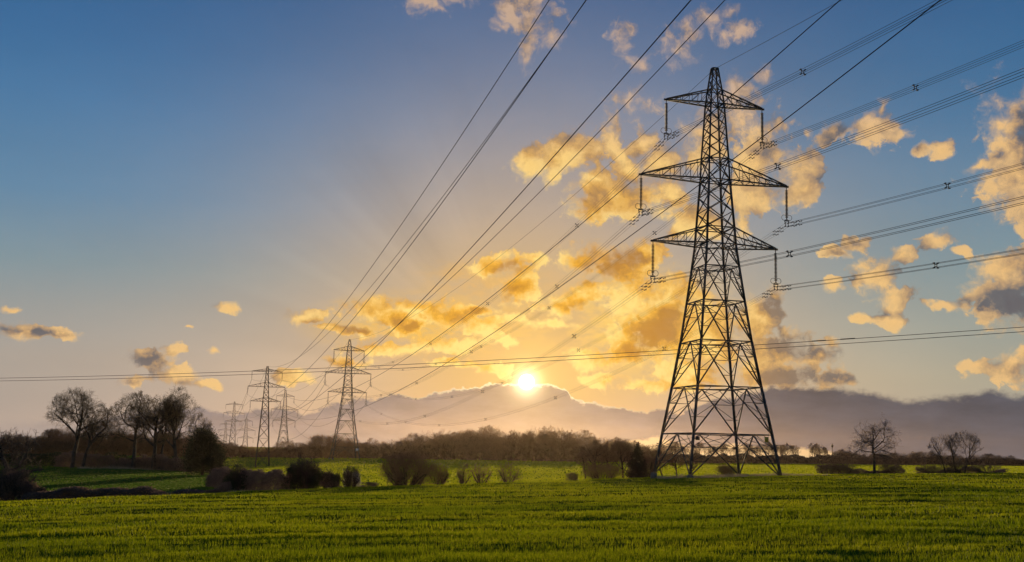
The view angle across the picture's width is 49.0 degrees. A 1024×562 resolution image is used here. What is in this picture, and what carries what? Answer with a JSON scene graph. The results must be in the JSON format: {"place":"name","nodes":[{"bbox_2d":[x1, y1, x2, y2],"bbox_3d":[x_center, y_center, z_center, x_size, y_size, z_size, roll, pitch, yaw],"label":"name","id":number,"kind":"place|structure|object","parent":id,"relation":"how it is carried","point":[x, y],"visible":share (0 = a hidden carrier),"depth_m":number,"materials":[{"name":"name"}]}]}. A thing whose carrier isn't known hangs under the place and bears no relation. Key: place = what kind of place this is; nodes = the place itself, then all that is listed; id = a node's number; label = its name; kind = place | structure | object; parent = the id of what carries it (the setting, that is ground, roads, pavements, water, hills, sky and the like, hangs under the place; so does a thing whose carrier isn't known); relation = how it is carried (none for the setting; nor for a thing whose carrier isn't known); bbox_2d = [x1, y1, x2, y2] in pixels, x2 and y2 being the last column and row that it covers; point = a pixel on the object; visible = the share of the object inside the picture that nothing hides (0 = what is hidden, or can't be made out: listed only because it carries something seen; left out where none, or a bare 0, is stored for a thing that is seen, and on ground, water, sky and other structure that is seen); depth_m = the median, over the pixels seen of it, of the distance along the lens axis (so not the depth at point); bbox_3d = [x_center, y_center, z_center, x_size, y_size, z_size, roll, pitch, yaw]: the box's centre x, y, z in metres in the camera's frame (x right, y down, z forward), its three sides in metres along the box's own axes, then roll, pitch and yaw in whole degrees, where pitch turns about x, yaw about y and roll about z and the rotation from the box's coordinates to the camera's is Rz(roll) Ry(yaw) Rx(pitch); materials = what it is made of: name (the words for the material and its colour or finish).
{"place":"outdoors","nodes":[
{"label":"outdoors","id":0,"kind":"place"},
{"bbox_2d":[0,465,217,498],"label":"pasture grass","id":1,"kind":"structure","parent":0,"point":[180,484],"depth_m":171.30,"materials":[{"name":"green plant"}]},
{"bbox_2d":[0,447,1023,561],"bbox_3d":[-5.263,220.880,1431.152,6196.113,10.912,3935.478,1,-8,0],"label":"field","id":2,"kind":"structure","parent":0,"point":[768,543],"depth_m":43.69,"materials":[{"name":"green plant"}]},
{"bbox_2d":[0,460,42,501],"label":"bramble bush","id":3,"kind":"object","parent":2,"relation":"on","point":[15,483],"visible":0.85,"depth_m":89.74,"materials":[{"name":"brown plant"}]},
{"bbox_2d":[0,427,43,496],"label":"tree","id":4,"kind":"object","parent":2,"relation":"on","point":[2,456],"visible":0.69,"depth_m":98.98,"materials":[{"name":"brown plant"}]},
{"bbox_2d":[0,452,61,466],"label":"hedge","id":5,"kind":"object","parent":2,"relation":"on","point":[45,458],"visible":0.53,"depth_m":255.31,"materials":[{"name":"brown plant"}]},
{"bbox_2d":[31,483,46,492],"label":"bramble bush","id":6,"kind":"object","parent":2,"relation":"on","point":[43,489],"visible":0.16,"depth_m":90.31,"materials":[{"name":"brown plant"}]},
{"bbox_2d":[44,385,112,467],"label":"bare tree","id":7,"kind":"object","parent":2,"relation":"on","point":[68,412],"visible":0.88,"depth_m":246.87,"materials":[{"name":"brown plant"}]},
{"bbox_2d":[76,400,122,466],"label":"bare tree","id":8,"kind":"object","parent":2,"relation":"on","point":[102,427],"visible":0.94,"depth_m":244.06,"materials":[{"name":"brown plant"}]},
{"bbox_2d":[51,450,193,471],"bbox_3d":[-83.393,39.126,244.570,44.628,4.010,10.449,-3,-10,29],"label":"hedge","id":9,"kind":"object","parent":2,"relation":"on","point":[168,464],"visible":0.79,"depth_m":244.52,"materials":[{"name":"plant"}]},
{"bbox_2d":[17,481,232,500],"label":"hedge","id":10,"kind":"object","parent":2,"relation":"on","point":[70,492],"visible":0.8,"depth_m":92.63,"materials":[{"name":"plant"}]},
{"bbox_2d":[109,390,160,468],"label":"bare tree","id":11,"kind":"object","parent":2,"relation":"on","point":[123,429],"visible":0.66,"depth_m":242.29,"materials":[{"name":"brown plant"}]},
{"bbox_2d":[127,394,180,469],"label":"bare tree","id":12,"kind":"object","parent":2,"relation":"on","point":[146,418],"visible":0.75,"depth_m":239.13,"materials":[{"name":"brown plant"}]},
{"bbox_2d":[153,404,180,467],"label":"bare tree","id":13,"kind":"object","parent":2,"relation":"on","point":[162,435],"visible":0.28,"depth_m":240.84,"materials":[{"name":"brown plant"}]},
{"bbox_2d":[151,383,202,470],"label":"bare tree","id":14,"kind":"object","parent":2,"relation":"on","point":[178,407],"visible":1,"depth_m":236.22,"materials":[{"name":"brown plant"}]},
{"bbox_2d":[187,413,212,437],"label":"bare tree","id":15,"kind":"object","parent":2,"relation":"on","point":[203,423],"visible":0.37,"depth_m":248.70,"materials":[{"name":"brown plant"}]},
{"bbox_2d":[174,423,232,474],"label":"evergreen tree","id":16,"kind":"object","parent":2,"relation":"on","point":[208,457],"visible":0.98,"depth_m":201.36,"materials":[{"name":"green plant"}]},
{"bbox_2d":[219,422,227,442],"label":"lattice pylon","id":17,"kind":"object","parent":2,"relation":"on","point":[226,423],"visible":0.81,"depth_m":1068.92,"materials":[{"name":"metal"}]},
{"bbox_2d":[223,402,243,442],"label":"lattice pylon","id":18,"kind":"object","parent":2,"relation":"on","point":[232,419],"visible":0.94,"depth_m":736.05,"materials":[{"name":"metal"}]},
{"bbox_2d":[222,463,252,490],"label":"bush","id":19,"kind":"object","parent":2,"relation":"on","point":[234,475],"visible":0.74,"depth_m":115.61,"materials":[{"name":"green plant"}]},
{"bbox_2d":[236,418,252,448],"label":"lattice pylon","id":20,"kind":"object","parent":2,"relation":"on","point":[245,428],"visible":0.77,"depth_m":1192.79,"materials":[{"name":"metal"}]},
{"bbox_2d":[203,466,291,490],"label":"hedge","id":21,"kind":"object","parent":2,"relation":"on","point":[259,479],"visible":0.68,"depth_m":112.94,"materials":[{"name":"plant"}]},
{"bbox_2d":[247,366,284,466],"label":"lattice pylon","id":22,"kind":"object","parent":2,"relation":"on","point":[267,408],"visible":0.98,"depth_m":411.09,"materials":[{"name":"metal"}]},
{"bbox_2d":[255,0,548,380],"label":"conductor cable","id":23,"kind":"object","parent":22,"relation":"attached to","point":[440,166],"visible":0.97,"depth_m":97.58,"materials":[{"name":"metal"}]},
{"bbox_2d":[250,0,585,398],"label":"conductor cable","id":24,"kind":"object","parent":22,"relation":"attached to","point":[466,168],"visible":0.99,"depth_m":82.93,"materials":[{"name":"metal"}]},
{"bbox_2d":[278,0,586,366],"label":"earth wire","id":25,"kind":"object","parent":22,"relation":"attached to","point":[446,191],"visible":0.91,"depth_m":121.49,"materials":[{"name":"metal"}]},
{"bbox_2d":[250,0,690,417],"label":"conductor cable","id":26,"kind":"object","parent":22,"relation":"attached to","point":[534,177],"visible":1,"depth_m":69.34,"materials":[{"name":"metal"}]},
{"bbox_2d":[286,0,724,381],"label":"conductor cable","id":27,"kind":"object","parent":22,"relation":"attached to","point":[565,166],"visible":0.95,"depth_m":98.04,"materials":[{"name":"metal"}]},
{"bbox_2d":[295,0,839,400],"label":"conductor cable","id":28,"kind":"object","parent":22,"relation":"attached to","point":[642,172],"visible":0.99,"depth_m":83.59,"materials":[{"name":"metal"}]},
{"bbox_2d":[284,0,940,419],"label":"conductor cable","id":29,"kind":"object","parent":22,"relation":"attached to","point":[704,180],"visible":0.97,"depth_m":69.98,"materials":[{"name":"metal"}]},
{"bbox_2d":[271,390,294,446],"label":"lattice pylon","id":30,"kind":"object","parent":2,"relation":"on","point":[281,420],"visible":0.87,"depth_m":830.74,"materials":[{"name":"metal"}]},
{"bbox_2d":[280,454,324,489],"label":"bush","id":31,"kind":"object","parent":2,"relation":"on","point":[306,476],"visible":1,"depth_m":105.79,"materials":[{"name":"green plant"}]},
{"bbox_2d":[318,469,341,488],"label":"bush","id":32,"kind":"object","parent":2,"relation":"on","point":[331,479],"visible":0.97,"depth_m":105.93,"materials":[{"name":"brown plant"}]},
{"bbox_2d":[0,425,665,462],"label":"woodland","id":33,"kind":"object","parent":2,"relation":"on","point":[544,446],"visible":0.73,"depth_m":505.14,"materials":[{"name":"plant"}]},
{"bbox_2d":[324,339,370,459],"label":"lattice pylon","id":34,"kind":"object","parent":2,"relation":"on","point":[342,400],"visible":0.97,"depth_m":479.87,"materials":[{"name":"metal"}]},
{"bbox_2d":[340,465,361,487],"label":"bush","id":35,"kind":"object","parent":2,"relation":"on","point":[351,477],"visible":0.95,"depth_m":107.00,"materials":[{"name":"brown plant"}]},
{"bbox_2d":[357,481,378,486],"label":"bush","id":36,"kind":"object","parent":2,"relation":"on","point":[372,484],"visible":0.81,"depth_m":110.04,"materials":[{"name":"green plant"}]},
{"bbox_2d":[375,443,442,485],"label":"spreading shrub","id":37,"kind":"object","parent":2,"relation":"on","point":[397,477],"visible":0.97,"depth_m":121.27,"materials":[{"name":"brown plant"}]},
{"bbox_2d":[427,462,449,484],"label":"bare shrub","id":38,"kind":"object","parent":2,"relation":"on","point":[439,473],"visible":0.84,"depth_m":123.86,"materials":[{"name":"brown plant"}]},
{"bbox_2d":[77,465,827,495],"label":"dry grass","id":39,"kind":"structure","parent":2,"relation":"on","point":[658,476],"depth_m":135.68,"materials":[{"name":"green plant"}]},
{"bbox_2d":[456,463,472,483],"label":"bare shrub","id":40,"kind":"object","parent":2,"relation":"on","point":[461,479],"visible":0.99,"depth_m":124.01,"materials":[{"name":"brown plant"}]},
{"bbox_2d":[471,461,492,482],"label":"bare shrub","id":41,"kind":"object","parent":2,"relation":"on","point":[479,472],"visible":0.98,"depth_m":125.09,"materials":[{"name":"brown plant"}]},
{"bbox_2d":[491,454,526,482],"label":"bare shrub","id":42,"kind":"object","parent":2,"relation":"on","point":[504,479],"visible":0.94,"depth_m":125.96,"materials":[{"name":"brown plant"}]},
{"bbox_2d":[565,472,577,480],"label":"bare shrub","id":43,"kind":"object","parent":2,"relation":"on","point":[573,475],"visible":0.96,"depth_m":135.81,"materials":[{"name":"brown plant"}]},
{"bbox_2d":[575,448,590,478],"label":"bare tree","id":44,"kind":"object","parent":2,"relation":"on","point":[578,462],"visible":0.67,"depth_m":150.88,"materials":[{"name":"brown plant"}]},
{"bbox_2d":[579,442,615,477],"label":"bare tree","id":45,"kind":"object","parent":2,"relation":"on","point":[595,452],"visible":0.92,"depth_m":148.49,"materials":[{"name":"brown plant"}]},
{"bbox_2d":[580,458,626,478],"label":"bare shrub","id":46,"kind":"object","parent":2,"relation":"on","point":[603,470],"visible":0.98,"depth_m":146.22,"materials":[{"name":"brown plant"}]},
{"bbox_2d":[598,442,619,476],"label":"bare tree","id":47,"kind":"object","parent":2,"relation":"on","point":[606,444],"visible":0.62,"depth_m":149.99,"materials":[{"name":"brown plant"}]},
{"bbox_2d":[609,438,634,477],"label":"bare tree","id":48,"kind":"object","parent":2,"relation":"on","point":[620,444],"visible":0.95,"depth_m":148.21,"materials":[{"name":"brown plant"}]},
{"bbox_2d":[223,456,1023,488],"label":"grass","id":49,"kind":"structure","parent":2,"relation":"on","point":[806,469],"depth_m":259.37,"materials":[{"name":"green plant"}]},
{"bbox_2d":[618,441,637,469],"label":"bare tree","id":50,"kind":"object","parent":2,"relation":"on","point":[633,444],"visible":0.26,"depth_m":152.00,"materials":[{"name":"brown plant"}]},
{"bbox_2d":[623,442,652,477],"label":"conifer tree","id":51,"kind":"object","parent":2,"relation":"on","point":[638,467],"visible":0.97,"depth_m":145.66,"materials":[{"name":"green plant"}]},
{"bbox_2d":[642,449,658,475],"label":"bare shrub","id":52,"kind":"object","parent":2,"relation":"on","point":[651,462],"visible":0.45,"depth_m":150.67,"materials":[{"name":"brown plant"}]},
{"bbox_2d":[658,453,670,475],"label":"bare tree","id":53,"kind":"object","parent":2,"relation":"on","point":[662,462],"visible":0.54,"depth_m":154.00,"materials":[{"name":"brown plant"}]},
{"bbox_2d":[666,441,680,453],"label":"bare tree","id":54,"kind":"object","parent":2,"relation":"on","point":[675,444],"visible":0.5,"depth_m":509.90,"materials":[{"name":"brown plant"}]},
{"bbox_2d":[666,445,683,475],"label":"bare tree","id":55,"kind":"object","parent":2,"relation":"on","point":[672,460],"visible":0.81,"depth_m":155.22,"materials":[{"name":"brown plant"}]},
{"bbox_2d":[680,447,700,470],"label":"bare tree","id":56,"kind":"object","parent":2,"relation":"on","point":[695,455],"visible":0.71,"depth_m":156.03,"materials":[{"name":"brown plant"}]},
{"bbox_2d":[694,442,707,458],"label":"bare tree","id":57,"kind":"object","parent":2,"relation":"on","point":[699,443],"visible":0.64,"depth_m":520.66,"materials":[{"name":"brown plant"}]},
{"bbox_2d":[704,445,717,455],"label":"bare tree","id":58,"kind":"object","parent":2,"relation":"on","point":[709,449],"visible":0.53,"depth_m":505.26,"materials":[{"name":"brown plant"}]},
{"bbox_2d":[635,67,791,477],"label":"lattice pylon","id":59,"kind":"object","parent":2,"relation":"on","point":[727,248],"visible":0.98,"depth_m":138.32,"materials":[{"name":"metal"}]},
{"bbox_2d":[325,213,641,397],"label":"conductor bundle","id":60,"kind":"object","parent":59,"relation":"attached to","point":[529,306],"visible":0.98,"depth_m":174.12,"materials":[{"name":"metal"}]},
{"bbox_2d":[331,279,652,423],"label":"conductor bundle","id":61,"kind":"object","parent":59,"relation":"attached to","point":[539,356],"visible":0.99,"depth_m":173.01,"materials":[{"name":"metal"}]},
{"bbox_2d":[335,140,663,368],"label":"conductor bundle","id":62,"kind":"object","parent":59,"relation":"attached to","point":[551,246],"visible":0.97,"depth_m":171.50,"materials":[{"name":"metal"}]},
{"bbox_2d":[351,73,709,339],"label":"earth wire","id":63,"kind":"object","parent":59,"relation":"attached to","point":[560,206],"visible":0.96,"depth_m":197.62,"materials":[{"name":"metal"}]},
{"bbox_2d":[367,147,761,370],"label":"conductor bundle","id":64,"kind":"object","parent":59,"relation":"attached to","point":[609,264],"visible":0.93,"depth_m":185.50,"materials":[{"name":"metal"}]},
{"bbox_2d":[367,289,773,425],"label":"conductor bundle","id":65,"kind":"object","parent":59,"relation":"attached to","point":[617,369],"visible":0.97,"depth_m":186.08,"materials":[{"name":"metal"}]},
{"bbox_2d":[370,224,783,399],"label":"conductor bundle","id":66,"kind":"object","parent":59,"relation":"attached to","point":[608,332],"visible":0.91,"depth_m":195.57,"materials":[{"name":"metal"}]},
{"bbox_2d":[717,0,840,67],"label":"earth wire","id":67,"kind":"object","parent":59,"relation":"attached to","point":[780,33],"visible":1,"depth_m":126.36,"materials":[{"name":"metal"}]},
{"bbox_2d":[666,0,951,139],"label":"conductor bundle","id":68,"kind":"object","parent":59,"relation":"attached to","point":[674,134],"visible":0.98,"depth_m":107.21,"materials":[{"name":"metal"}]},
{"bbox_2d":[640,68,1023,215],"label":"conductor bundle","id":69,"kind":"object","parent":59,"relation":"attached to","point":[648,213],"visible":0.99,"depth_m":93.83,"materials":[{"name":"metal"}]},
{"bbox_2d":[653,196,1023,282],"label":"conductor bundle","id":70,"kind":"object","parent":59,"relation":"attached to","point":[790,255],"visible":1,"depth_m":95.49,"materials":[{"name":"metal"}]},
{"bbox_2d":[762,40,1023,147],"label":"conductor bundle","id":71,"kind":"object","parent":59,"relation":"attached to","point":[895,94],"visible":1,"depth_m":113.70,"materials":[{"name":"metal"}]},
{"bbox_2d":[775,248,1023,290],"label":"conductor bundle","id":72,"kind":"object","parent":59,"relation":"attached to","point":[905,268],"visible":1,"depth_m":113.75,"materials":[{"name":"metal"}]},
{"bbox_2d":[788,163,1023,226],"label":"conductor bundle","id":73,"kind":"object","parent":59,"relation":"attached to","point":[945,183],"visible":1,"depth_m":116.84,"materials":[{"name":"metal"}]},
{"bbox_2d":[718,444,729,454],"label":"bare tree","id":74,"kind":"object","parent":2,"relation":"on","point":[722,450],"visible":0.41,"depth_m":526.38,"materials":[{"name":"brown plant"}]},
{"bbox_2d":[715,463,736,474],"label":"bare shrub","id":75,"kind":"object","parent":2,"relation":"on","point":[724,469],"visible":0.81,"depth_m":147.45,"materials":[{"name":"brown plant"}]},
{"bbox_2d":[728,447,740,454],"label":"bare tree","id":76,"kind":"object","parent":2,"relation":"on","point":[733,450],"visible":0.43,"depth_m":523.47,"materials":[{"name":"brown plant"}]},
{"bbox_2d":[740,443,752,454],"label":"bare tree","id":77,"kind":"object","parent":2,"relation":"on","point":[747,448],"visible":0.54,"depth_m":510.45,"materials":[{"name":"brown plant"}]},
{"bbox_2d":[751,444,763,456],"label":"bare tree","id":78,"kind":"object","parent":2,"relation":"on","point":[759,450],"visible":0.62,"depth_m":507.39,"materials":[{"name":"brown plant"}]},
{"bbox_2d":[761,442,772,455],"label":"bare tree","id":79,"kind":"object","parent":2,"relation":"on","point":[765,447],"visible":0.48,"depth_m":511.71,"materials":[{"name":"brown plant"}]},
{"bbox_2d":[771,444,783,455],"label":"bare tree","id":80,"kind":"object","parent":2,"relation":"on","point":[779,450],"visible":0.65,"depth_m":503.39,"materials":[{"name":"brown plant"}]},
{"bbox_2d":[779,442,793,460],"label":"bare tree","id":81,"kind":"object","parent":2,"relation":"on","point":[786,449],"visible":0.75,"depth_m":507.94,"materials":[{"name":"brown plant"}]},
{"bbox_2d":[659,453,926,464],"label":"hedge","id":82,"kind":"object","parent":2,"relation":"on","point":[816,458],"visible":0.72,"depth_m":487.43,"materials":[{"name":"green plant"}]},
{"bbox_2d":[790,445,801,454],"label":"bare tree","id":83,"kind":"object","parent":2,"relation":"on","point":[796,452],"visible":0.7,"depth_m":521.31,"materials":[{"name":"brown plant"}]},
{"bbox_2d":[807,443,821,456],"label":"bare tree","id":84,"kind":"object","parent":2,"relation":"on","point":[812,449],"visible":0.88,"depth_m":525.34,"materials":[{"name":"brown plant"}]},
{"bbox_2d":[816,446,827,460],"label":"bare tree","id":85,"kind":"object","parent":2,"relation":"on","point":[823,449],"visible":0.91,"depth_m":504.19,"materials":[{"name":"brown plant"}]},
{"bbox_2d":[815,461,836,473],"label":"bramble bush","id":86,"kind":"object","parent":2,"relation":"on","point":[833,467],"visible":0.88,"depth_m":158.02,"materials":[{"name":"green plant"}]},
{"bbox_2d":[832,461,858,473],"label":"bramble bush","id":87,"kind":"object","parent":2,"relation":"on","point":[846,468],"visible":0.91,"depth_m":158.68,"materials":[{"name":"green plant"}]},
{"bbox_2d":[815,464,905,473],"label":"hedge","id":88,"kind":"object","parent":2,"relation":"on","point":[866,471],"visible":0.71,"depth_m":159.41,"materials":[{"name":"green plant"}]},
{"bbox_2d":[846,420,903,473],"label":"oak tree","id":89,"kind":"object","parent":2,"relation":"on","point":[872,443],"visible":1,"depth_m":159.28,"materials":[{"name":"brown plant"}]},
{"bbox_2d":[876,460,906,472],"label":"bramble bush","id":90,"kind":"object","parent":2,"relation":"on","point":[885,467],"visible":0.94,"depth_m":159.69,"materials":[{"name":"green plant"}]},
{"bbox_2d":[831,448,1023,465],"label":"woodland","id":91,"kind":"object","parent":2,"relation":"on","point":[995,459],"visible":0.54,"depth_m":706.55,"materials":[{"name":"plant"}]},
{"bbox_2d":[915,462,942,472],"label":"bramble bush","id":92,"kind":"object","parent":2,"relation":"on","point":[928,468],"visible":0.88,"depth_m":160.36,"materials":[{"name":"green plant"}]},
{"bbox_2d":[926,433,949,472],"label":"bare tree","id":93,"kind":"object","parent":2,"relation":"on","point":[936,448],"visible":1,"depth_m":161.63,"materials":[{"name":"brown plant"}]},
{"bbox_2d":[943,432,965,472],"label":"bare tree","id":94,"kind":"object","parent":2,"relation":"on","point":[950,444],"visible":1,"depth_m":161.43,"materials":[{"name":"brown plant"}]},
{"bbox_2d":[935,456,985,472],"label":"bare shrub","id":95,"kind":"object","parent":2,"relation":"on","point":[955,465],"visible":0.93,"depth_m":161.10,"materials":[{"name":"brown plant"}]},
{"bbox_2d":[914,465,1009,473],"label":"hedge","id":96,"kind":"object","parent":2,"relation":"on","point":[1003,470],"visible":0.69,"depth_m":162.15,"materials":[{"name":"green plant"}]},
{"bbox_2d":[952,431,981,472],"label":"bare tree","id":97,"kind":"object","parent":2,"relation":"on","point":[970,437],"visible":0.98,"depth_m":161.41,"materials":[{"name":"brown plant"}]},
{"bbox_2d":[963,457,1001,472],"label":"bramble bush","id":98,"kind":"object","parent":2,"relation":"on","point":[977,468],"visible":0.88,"depth_m":161.89,"materials":[{"name":"green plant"}]},
{"bbox_2d":[0,0,1023,459],"label":"sky","id":99,"kind":"structure","parent":0,"point":[197,188],"materials":[{"name":"blue"}]},
{"bbox_2d":[17,331,1023,380],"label":"crossing cable","id":100,"kind":"object","parent":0,"point":[552,360],"visible":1,"depth_m":132.77,"materials":[{"name":"metal"}]},
{"bbox_2d":[25,327,1020,377],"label":"crossing cable","id":101,"kind":"object","parent":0,"point":[564,356],"visible":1,"depth_m":131.60,"materials":[{"name":"metal"}]}
]}

